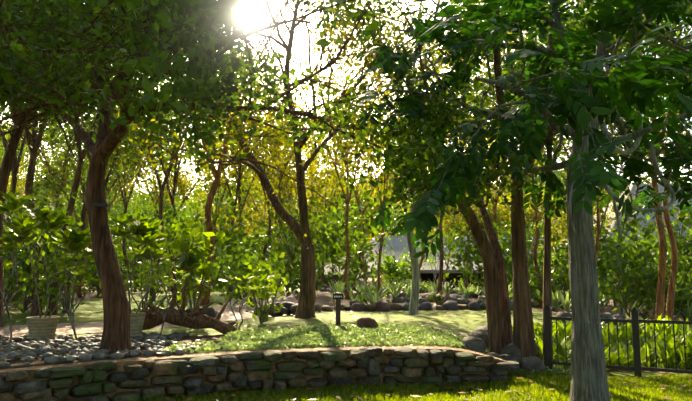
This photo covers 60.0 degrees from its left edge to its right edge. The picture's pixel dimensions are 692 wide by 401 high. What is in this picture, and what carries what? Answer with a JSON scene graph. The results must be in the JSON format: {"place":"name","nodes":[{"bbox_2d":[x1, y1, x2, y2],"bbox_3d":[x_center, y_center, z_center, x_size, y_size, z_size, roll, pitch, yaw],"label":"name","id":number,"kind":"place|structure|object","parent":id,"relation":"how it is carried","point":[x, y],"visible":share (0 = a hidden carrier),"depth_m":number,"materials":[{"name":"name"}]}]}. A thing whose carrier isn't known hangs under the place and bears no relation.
{"place":"outdoors","nodes":[
{"label":"outdoors","id":0,"kind":"place"},
{"bbox_2d":[0,191,174,317],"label":"pot shrub","id":1,"kind":"object","parent":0,"point":[147,233],"depth_m":9.76,"materials":[{"name":"plant"}]},
{"bbox_2d":[0,0,220,59],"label":"tree","id":2,"kind":"object","parent":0,"point":[93,12],"depth_m":10.86,"materials":[{"name":"plant"}]},
{"bbox_2d":[0,228,264,343],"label":"shrub","id":3,"kind":"object","parent":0,"point":[66,309],"depth_m":9.53,"materials":[{"name":"plant"}]},
{"bbox_2d":[241,5,257,22],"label":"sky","id":4,"kind":"structure","parent":0,"point":[248,15],"depth_m":849.86,"materials":[{"name":"white"}]},
{"bbox_2d":[228,183,296,248],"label":"tree","id":5,"kind":"object","parent":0,"point":[267,219],"depth_m":95.86,"materials":[{"name":"plant"}]},
{"bbox_2d":[230,139,359,294],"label":"small tree","id":6,"kind":"object","parent":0,"point":[294,172],"depth_m":27.46,"materials":[{"name":"plant"}]},
{"bbox_2d":[0,276,691,400],"bbox_3d":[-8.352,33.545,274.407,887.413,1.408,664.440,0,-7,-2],"label":"terrain","id":7,"kind":"structure","parent":0,"point":[90,309],"depth_m":13.59,"materials":[{"name":"plant"}]},
{"bbox_2d":[4,162,35,221],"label":"tree","id":8,"kind":"object","parent":7,"relation":"on","point":[24,189],"depth_m":71.04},
{"bbox_2d":[4,119,57,204],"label":"tree","id":9,"kind":"object","parent":7,"relation":"on","point":[26,168],"depth_m":67.61,"materials":[{"name":"plant"}]},
{"bbox_2d":[2,148,66,221],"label":"small tree","id":10,"kind":"object","parent":7,"relation":"on","point":[33,193],"depth_m":34.27,"materials":[{"name":"plant"}]},
{"bbox_2d":[0,115,86,218],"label":"tree","id":11,"kind":"object","parent":7,"relation":"on","point":[18,188],"depth_m":51.06,"materials":[{"name":"plant"}]},
{"bbox_2d":[3,144,87,224],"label":"tree","id":12,"kind":"object","parent":7,"relation":"on","point":[50,180],"depth_m":71.93,"materials":[{"name":"plant"}]},
{"bbox_2d":[3,186,116,292],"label":"small tree","id":13,"kind":"object","parent":7,"relation":"on","point":[76,204],"depth_m":34.79,"materials":[{"name":"plant"}]},
{"bbox_2d":[0,9,129,302],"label":"tree","id":14,"kind":"object","parent":7,"relation":"on","point":[14,175],"depth_m":20.80,"materials":[{"name":"plant"}]},
{"bbox_2d":[0,0,146,326],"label":"tree","id":15,"kind":"object","parent":7,"relation":"on","point":[6,165],"depth_m":11.78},
{"bbox_2d":[5,108,153,240],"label":"tree","id":16,"kind":"object","parent":7,"relation":"on","point":[62,137],"depth_m":30.58,"materials":[{"name":"plant"}]},
{"bbox_2d":[5,17,162,314],"bbox_3d":[-7.666,-3.450,15.426,8.465,12.753,7.878,0,-7,-2],"label":"tree","id":17,"kind":"object","parent":7,"relation":"on","point":[70,208],"depth_m":15.56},
{"bbox_2d":[26,312,145,339],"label":"planter pots","id":18,"kind":"object","parent":7,"relation":"on","point":[39,327],"visible":0.79,"depth_m":9.47,"materials":[{"name":"ceramic"}]},
{"bbox_2d":[0,82,185,291],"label":"tree","id":19,"kind":"object","parent":7,"relation":"on","point":[2,151],"depth_m":42.64,"materials":[{"name":"plant"}]},
{"bbox_2d":[4,1,187,315],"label":"tree","id":20,"kind":"object","parent":7,"relation":"on","point":[35,307],"depth_m":14.80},
{"bbox_2d":[1,106,192,297],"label":"small tree","id":21,"kind":"object","parent":7,"relation":"on","point":[68,171],"depth_m":23.50,"materials":[{"name":"plant"}]},
{"bbox_2d":[0,331,207,366],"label":"pebble bed","id":22,"kind":"object","parent":7,"relation":"on","point":[85,349],"visible":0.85,"depth_m":8.06,"materials":[{"name":"gravel"}]},
{"bbox_2d":[24,122,187,237],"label":"tree","id":23,"kind":"object","parent":7,"relation":"on","point":[78,195],"depth_m":61.04,"materials":[{"name":"plant"}]},
{"bbox_2d":[0,8,213,297],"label":"tree","id":24,"kind":"object","parent":7,"relation":"on","point":[136,130],"depth_m":24.45,"materials":[{"name":"plant"}]},
{"bbox_2d":[72,186,141,250],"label":"tree","id":25,"kind":"object","parent":7,"relation":"on","point":[116,201],"depth_m":128.60,"materials":[{"name":"plant"}]},
{"bbox_2d":[64,185,166,254],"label":"hedge tree","id":26,"kind":"object","parent":7,"relation":"on","point":[152,212],"depth_m":49.34,"materials":[{"name":"plant"}]},
{"bbox_2d":[56,80,201,285],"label":"tree","id":27,"kind":"object","parent":7,"relation":"on","point":[147,179],"depth_m":33.67,"materials":[{"name":"plant"}]},
{"bbox_2d":[0,4,271,312],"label":"tree","id":28,"kind":"object","parent":7,"relation":"on","point":[83,216],"depth_m":15.81,"materials":[{"name":"plant"}]},
{"bbox_2d":[89,187,200,230],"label":"tree","id":29,"kind":"object","parent":7,"relation":"on","point":[149,201],"depth_m":91.98,"materials":[{"name":"plant"}]},
{"bbox_2d":[2,188,293,323],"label":"shrubs","id":30,"kind":"object","parent":7,"relation":"on","point":[195,247],"depth_m":12.95,"materials":[{"name":"plant"}]},
{"bbox_2d":[0,291,296,337],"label":"brick path","id":31,"kind":"structure","parent":7,"relation":"on","point":[81,328],"depth_m":12.49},
{"bbox_2d":[113,206,186,265],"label":"hedge tree","id":32,"kind":"object","parent":7,"relation":"on","point":[129,231],"depth_m":82.58,"materials":[{"name":"plant"}]},
{"bbox_2d":[67,70,243,295],"bbox_3d":[-7.791,-2.128,25.747,8.602,12.484,10.977,0,-7,-2],"label":"tree","id":33,"kind":"object","parent":7,"relation":"on","point":[175,180],"depth_m":25.94,"materials":[{"name":"plant"}]},
{"bbox_2d":[6,33,305,300],"bbox_3d":[-6.527,-2.701,21.732,11.375,12.728,6.849,4,-7,-28],"label":"tree","id":34,"kind":"object","parent":7,"relation":"on","point":[167,174],"depth_m":21.85,"materials":[{"name":"plant"}]},
{"bbox_2d":[127,203,192,283],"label":"hedge tree","id":35,"kind":"object","parent":7,"relation":"on","point":[155,221],"depth_m":64.07,"materials":[{"name":"plant"}]},
{"bbox_2d":[112,120,252,291],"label":"tree","id":36,"kind":"object","parent":7,"relation":"on","point":[185,181],"depth_m":45.95,"materials":[{"name":"plant"}]},
{"bbox_2d":[132,171,235,229],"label":"tree","id":37,"kind":"object","parent":7,"relation":"on","point":[188,210],"depth_m":67.14,"materials":[{"name":"plant"}]},
{"bbox_2d":[146,201,226,254],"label":"small tree","id":38,"kind":"object","parent":7,"relation":"on","point":[185,221],"depth_m":52.16,"materials":[{"name":"plant"}]},
{"bbox_2d":[139,238,240,333],"bbox_3d":[-2.858,1.508,10.461,2.204,1.701,0.688,0,-7,-2],"label":"driftwood stump","id":39,"kind":"object","parent":7,"relation":"on","point":[195,319],"visible":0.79,"depth_m":10.33,"materials":[{"name":"brown wood"}]},
{"bbox_2d":[127,111,271,291],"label":"tree","id":40,"kind":"object","parent":7,"relation":"on","point":[244,191],"depth_m":42.15,"materials":[{"name":"plant"}]},
{"bbox_2d":[187,194,265,262],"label":"hedge tree","id":41,"kind":"object","parent":7,"relation":"on","point":[235,221],"depth_m":61.78,"materials":[{"name":"plant"}]},
{"bbox_2d":[176,173,277,257],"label":"tree","id":42,"kind":"object","parent":7,"relation":"on","point":[214,203],"depth_m":118.46,"materials":[{"name":"plant"}]},
{"bbox_2d":[113,0,355,304],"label":"tree","id":43,"kind":"object","parent":7,"relation":"on","point":[208,221],"depth_m":18.72,"materials":[{"name":"plant"}]},
{"bbox_2d":[143,61,332,294],"bbox_3d":[-5.670,-2.009,28.758,10.182,13.035,8.469,0,-7,-2],"label":"tree","id":44,"kind":"object","parent":7,"relation":"on","point":[222,181],"depth_m":28.69,"materials":[{"name":"plant"}]},
{"bbox_2d":[186,160,291,250],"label":"tree","id":45,"kind":"object","parent":7,"relation":"on","point":[246,202],"depth_m":78.58,"materials":[{"name":"plant"}]},
{"bbox_2d":[0,0,481,353],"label":"tree","id":46,"kind":"object","parent":7,"relation":"on","point":[187,86],"depth_m":6.55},
{"bbox_2d":[94,203,109,206],"bbox_3d":[-3.325,0.063,8.162,0.180,0.044,0.100,0,-7,-2],"label":"trunk light fixture","id":47,"kind":"object","parent":46,"relation":"attached to","point":[101,205],"visible":1,"depth_m":8.11,"materials":[{"name":"black"}]},
{"bbox_2d":[183,78,321,267],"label":"tree","id":48,"kind":"object","parent":7,"relation":"on","point":[231,154],"depth_m":33.54,"materials":[{"name":"plant"}]},
{"bbox_2d":[0,345,506,400],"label":"stone retaining wall","id":49,"kind":"structure","parent":7,"relation":"on","point":[120,363],"depth_m":7.83,"materials":[{"name":"stone"}]},
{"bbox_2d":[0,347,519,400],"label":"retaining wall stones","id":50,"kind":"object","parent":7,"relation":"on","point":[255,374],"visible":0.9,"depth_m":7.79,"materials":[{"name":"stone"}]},
{"bbox_2d":[206,87,338,291],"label":"tree","id":51,"kind":"object","parent":7,"relation":"on","point":[282,184],"depth_m":40.71,"materials":[{"name":"plant"}]},
{"bbox_2d":[115,0,432,318],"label":"tree","id":52,"kind":"object","parent":7,"relation":"on","point":[306,303],"depth_m":13.15,"materials":[{"name":"plant"}]},
{"bbox_2d":[248,217,318,254],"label":"tree","id":53,"kind":"object","parent":7,"relation":"on","point":[273,242],"visible":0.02,"depth_m":134.28,"materials":[{"name":"plant"}]},
{"bbox_2d":[231,134,342,279],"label":"tree","id":54,"kind":"object","parent":7,"relation":"on","point":[257,214],"depth_m":61.01,"materials":[{"name":"plant"}]},
{"bbox_2d":[221,49,370,272],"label":"tree","id":55,"kind":"object","parent":7,"relation":"on","point":[271,158],"depth_m":30.10,"materials":[{"name":"plant"}]},
{"bbox_2d":[237,165,402,284],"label":"hedge tree","id":56,"kind":"object","parent":7,"relation":"on","point":[361,198],"depth_m":49.24,"materials":[{"name":"plant"}]},
{"bbox_2d":[261,103,390,287],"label":"tree","id":57,"kind":"object","parent":7,"relation":"on","point":[320,200],"depth_m":45.49,"materials":[{"name":"plant"}]},
{"bbox_2d":[282,174,376,255],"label":"tree","id":58,"kind":"object","parent":7,"relation":"on","point":[354,199],"depth_m":121.95,"materials":[{"name":"plant"}]},
{"bbox_2d":[284,169,375,263],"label":"tree","id":59,"kind":"object","parent":7,"relation":"on","point":[343,204],"depth_m":112.98,"materials":[{"name":"plant"}]},
{"bbox_2d":[335,293,340,325],"bbox_3d":[-0.149,2.080,11.298,0.100,0.673,0.100,0,-7,-2],"label":"bollard light","id":60,"kind":"object","parent":7,"relation":"on","point":[338,309],"visible":0.79,"depth_m":11.25,"materials":[{"name":"metal"}]},
{"bbox_2d":[333,294,342,299],"bbox_3d":[-0.148,1.807,11.277,0.200,0.110,0.012,0,-7,-2],"label":"sign post plate","id":61,"kind":"object","parent":60,"relation":"attached to","point":[337,298],"visible":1,"depth_m":11.27,"materials":[{"name":"metal"}]},
{"bbox_2d":[278,75,398,287],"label":"tree","id":62,"kind":"object","parent":7,"relation":"on","point":[317,167],"depth_m":30.73,"materials":[{"name":"plant"}]},
{"bbox_2d":[122,160,566,275],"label":"forest backdrop treeline","id":63,"kind":"object","parent":7,"relation":"on","point":[537,163],"depth_m":239.87,"materials":[{"name":"plant"}]},
{"bbox_2d":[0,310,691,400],"bbox_3d":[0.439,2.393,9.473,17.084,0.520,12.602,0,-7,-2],"label":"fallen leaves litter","id":64,"kind":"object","parent":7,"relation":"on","point":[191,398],"visible":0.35,"depth_m":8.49,"materials":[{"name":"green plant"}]},
{"bbox_2d":[3,159,691,320],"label":"shrubs","id":65,"kind":"object","parent":7,"relation":"on","point":[631,273],"visible":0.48,"depth_m":24.33,"materials":[{"name":"green plant"}]},
{"bbox_2d":[267,16,437,298],"bbox_3d":[0.206,-1.736,23.007,6.690,11.058,7.933,0,-7,-2],"label":"tree","id":66,"kind":"object","parent":7,"relation":"on","point":[347,201],"depth_m":23.02,"materials":[{"name":"plant"}]},
{"bbox_2d":[302,37,428,293],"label":"tree","id":67,"kind":"object","parent":7,"relation":"on","point":[378,162],"depth_m":25.94,"materials":[{"name":"plant"}]},
{"bbox_2d":[161,323,570,374],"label":"ground cover plants","id":68,"kind":"object","parent":7,"relation":"on","point":[298,337],"visible":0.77,"depth_m":9.25,"materials":[{"name":"green plant"}]},
{"bbox_2d":[348,168,410,279],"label":"tree","id":69,"kind":"object","parent":7,"relation":"on","point":[376,188],"depth_m":144.95,"materials":[{"name":"plant"}]},
{"bbox_2d":[358,228,413,241],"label":"hedge tree","id":70,"kind":"object","parent":7,"relation":"on","point":[374,235],"visible":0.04,"depth_m":82.56,"materials":[{"name":"plant"}]},
{"bbox_2d":[309,58,492,282],"bbox_3d":[3.239,-1.582,34.790,11.126,13.901,10.630,0,-7,-2],"label":"tree","id":71,"kind":"object","parent":7,"relation":"on","point":[378,170],"depth_m":35.04,"materials":[{"name":"plant"}]},
{"bbox_2d":[148,288,691,331],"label":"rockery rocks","id":72,"kind":"object","parent":7,"relation":"on","point":[453,299],"visible":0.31,"depth_m":16.48,"materials":[{"name":"stone"}]},
{"bbox_2d":[340,0,499,293],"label":"tree","id":73,"kind":"object","parent":7,"relation":"on","point":[480,73],"depth_m":21.95,"materials":[{"name":"plant"}]},
{"bbox_2d":[389,324,467,335],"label":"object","id":74,"kind":"object","parent":7,"relation":"on","point":[465,334],"visible":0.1,"depth_m":11.99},
{"bbox_2d":[393,153,481,287],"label":"small tree","id":75,"kind":"object","parent":7,"relation":"on","point":[448,221],"depth_m":33.88,"materials":[{"name":"plant"}]},
{"bbox_2d":[312,0,569,314],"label":"tree","id":76,"kind":"object","parent":7,"relation":"on","point":[414,301],"depth_m":15.00,"materials":[{"name":"plant"}]},
{"bbox_2d":[356,317,544,371],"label":"boulders","id":77,"kind":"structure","parent":7,"relation":"on","point":[476,340],"depth_m":9.22,"materials":[{"name":"stone"}]},
{"bbox_2d":[422,190,502,232],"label":"tree","id":78,"kind":"object","parent":7,"relation":"on","point":[477,210],"depth_m":119.99,"materials":[{"name":"plant"}]},
{"bbox_2d":[422,102,508,287],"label":"tree","id":79,"kind":"object","parent":7,"relation":"on","point":[466,284],"depth_m":39.90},
{"bbox_2d":[277,0,691,368],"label":"tree","id":80,"kind":"object","parent":7,"relation":"on","point":[433,165],"depth_m":9.53,"materials":[{"name":"plant"}]},
{"bbox_2d":[464,197,510,235],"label":"tree","id":81,"kind":"object","parent":7,"relation":"on","point":[492,218],"depth_m":117.40,"materials":[{"name":"plant"}]},
{"bbox_2d":[486,184,510,212],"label":"tree","id":82,"kind":"object","parent":7,"relation":"on","point":[499,198],"depth_m":151.09,"materials":[{"name":"plant"}]},
{"bbox_2d":[324,278,691,320],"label":"rockery succulent plants","id":83,"kind":"object","parent":7,"relation":"on","point":[566,303],"visible":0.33,"depth_m":21.67,"materials":[{"name":"green plant"}]},
{"bbox_2d":[482,190,562,245],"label":"tree","id":84,"kind":"object","parent":7,"relation":"on","point":[507,217],"depth_m":123.61,"materials":[{"name":"plant"}]},
{"bbox_2d":[484,143,566,278],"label":"small tree","id":85,"kind":"object","parent":7,"relation":"on","point":[537,177],"depth_m":28.74,"materials":[{"name":"plant"}]},
{"bbox_2d":[526,216,566,255],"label":"hedge tree","id":86,"kind":"object","parent":7,"relation":"on","point":[542,232],"visible":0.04,"depth_m":96.95,"materials":[{"name":"plant"}]},
{"bbox_2d":[499,175,604,247],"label":"tree","id":87,"kind":"object","parent":7,"relation":"on","point":[531,212],"depth_m":119.66,"materials":[{"name":"plant"}]},
{"bbox_2d":[469,53,648,304],"bbox_3d":[8.178,-1.748,24.556,9.528,12.238,7.314,-5,-9,39],"label":"tree","id":88,"kind":"object","parent":7,"relation":"on","point":[535,248],"depth_m":24.25,"materials":[{"name":"plant"}]},
{"bbox_2d":[438,0,691,315],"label":"tree","id":89,"kind":"object","parent":7,"relation":"on","point":[619,231],"depth_m":20.13,"materials":[{"name":"plant"}]},
{"bbox_2d":[461,0,691,325],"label":"tree","id":90,"kind":"object","parent":7,"relation":"on","point":[660,297],"depth_m":14.00,"materials":[{"name":"plant"}]},
{"bbox_2d":[551,200,610,252],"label":"tree","id":91,"kind":"object","parent":7,"relation":"on","point":[563,222],"depth_m":114.41,"materials":[{"name":"plant"}]},
{"bbox_2d":[532,197,630,249],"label":"small tree","id":92,"kind":"object","parent":7,"relation":"on","point":[565,233],"depth_m":45.12,"materials":[{"name":"plant"}]},
{"bbox_2d":[527,172,642,241],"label":"small tree","id":93,"kind":"object","parent":7,"relation":"on","point":[593,215],"depth_m":42.38,"materials":[{"name":"plant"}]},
{"bbox_2d":[527,117,656,249],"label":"small tree","id":94,"kind":"object","parent":7,"relation":"on","point":[564,223],"depth_m":21.39,"materials":[{"name":"plant"}]},
{"bbox_2d":[512,314,691,370],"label":"hedge","id":95,"kind":"object","parent":7,"relation":"on","point":[660,347],"visible":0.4,"depth_m":10.23,"materials":[{"name":"plant"}]},
{"bbox_2d":[535,0,690,320],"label":"tree","id":96,"kind":"object","parent":7,"relation":"on","point":[672,283],"depth_m":14.59,"materials":[{"name":"plant"}]},
{"bbox_2d":[544,304,691,376],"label":"metal fence","id":97,"kind":"object","parent":7,"relation":"on","point":[635,321],"visible":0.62,"depth_m":8.79,"materials":[{"name":"metal"}]},
{"bbox_2d":[554,184,691,251],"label":"lodge thatch roof","id":98,"kind":"structure","parent":7,"relation":"on","point":[632,188],"depth_m":42.22,"materials":[{"name":"grey"}]},
{"bbox_2d":[601,169,683,205],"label":"tree","id":99,"kind":"object","parent":7,"relation":"on","point":[649,179],"visible":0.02,"depth_m":128.27,"materials":[{"name":"plant"}]},
{"bbox_2d":[343,185,415,244],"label":"tree","id":100,"kind":"object","parent":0,"point":[373,218],"depth_m":127.28,"materials":[{"name":"plant"}]},
{"bbox_2d":[316,273,482,292],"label":"dark lodge interior","id":101,"kind":"object","parent":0,"point":[426,276],"visible":0.02,"depth_m":63.07,"materials":[{"name":"black"}]},
{"bbox_2d":[111,368,691,400],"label":"lawn grass","id":102,"kind":"structure","parent":0,"point":[538,390],"depth_m":7.64,"materials":[{"name":"green plant"}]},
{"bbox_2d":[296,0,691,400],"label":"tree","id":103,"kind":"object","parent":102,"relation":"on","point":[624,92],"depth_m":6.90,"materials":[{"name":"plant"}]},
{"bbox_2d":[380,195,449,235],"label":"tree","id":104,"kind":"object","parent":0,"point":[393,212],"depth_m":104.59,"materials":[{"name":"plant"}]},
{"bbox_2d":[380,273,449,292],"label":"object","id":105,"kind":"object","parent":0,"point":[386,287],"depth_m":57.34,"materials":[{"name":"plant"}]},
{"bbox_2d":[387,222,469,280],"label":"small tree","id":106,"kind":"object","parent":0,"point":[429,250],"depth_m":56.17,"materials":[{"name":"plant"}]},
{"bbox_2d":[403,194,481,235],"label":"tree","id":107,"kind":"object","parent":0,"point":[472,206],"depth_m":85.92,"materials":[{"name":"plant"}]},
{"bbox_2d":[377,24,569,237],"bbox_3d":[6.594,-2.525,29.537,10.712,14.877,10.517,0,-7,-2],"label":"tree","id":108,"kind":"object","parent":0,"point":[441,67],"depth_m":28.29,"materials":[{"name":"plant"}]},
{"bbox_2d":[506,178,556,206],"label":"tree","id":109,"kind":"object","parent":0,"point":[538,183],"depth_m":140.54,"materials":[{"name":"plant"}]},
{"bbox_2d":[456,0,690,169],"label":"tree","id":110,"kind":"object","parent":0,"point":[564,152],"depth_m":17.67,"materials":[{"name":"plant"}]},
{"bbox_2d":[486,3,691,103],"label":"tree","id":111,"kind":"object","parent":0,"point":[628,44],"depth_m":11.88,"materials":[{"name":"plant"}]},
{"bbox_2d":[528,0,677,263],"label":"tree","id":112,"kind":"object","parent":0,"point":[564,140],"depth_m":17.79,"materials":[{"name":"plant"}]},
{"bbox_2d":[540,30,691,244],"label":"tree","id":113,"kind":"object","parent":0,"point":[659,164],"depth_m":27.42,"materials":[{"name":"plant"}]},
{"bbox_2d":[547,1,691,114],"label":"tree","id":114,"kind":"object","parent":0,"point":[684,32],"depth_m":15.02,"materials":[{"name":"plant"}]},
{"bbox_2d":[568,11,675,233],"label":"liana vines","id":115,"kind":"object","parent":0,"point":[633,148],"visible":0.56,"depth_m":7.13,"materials":[{"name":"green plant"}]},
{"bbox_2d":[647,133,691,223],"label":"small tree","id":116,"kind":"object","parent":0,"point":[664,169],"visible":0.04,"depth_m":25.74,"materials":[{"name":"plant"}]},
{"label":"lodge deck floor","id":117,"kind":"structure","parent":0,"visible":0},
{"bbox_2d":[316,236,561,284],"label":"lodge thatch roof","id":118,"kind":"structure","parent":117,"relation":"on","point":[397,245],"depth_m":61.80,"materials":[{"name":"grey"}]}
]}

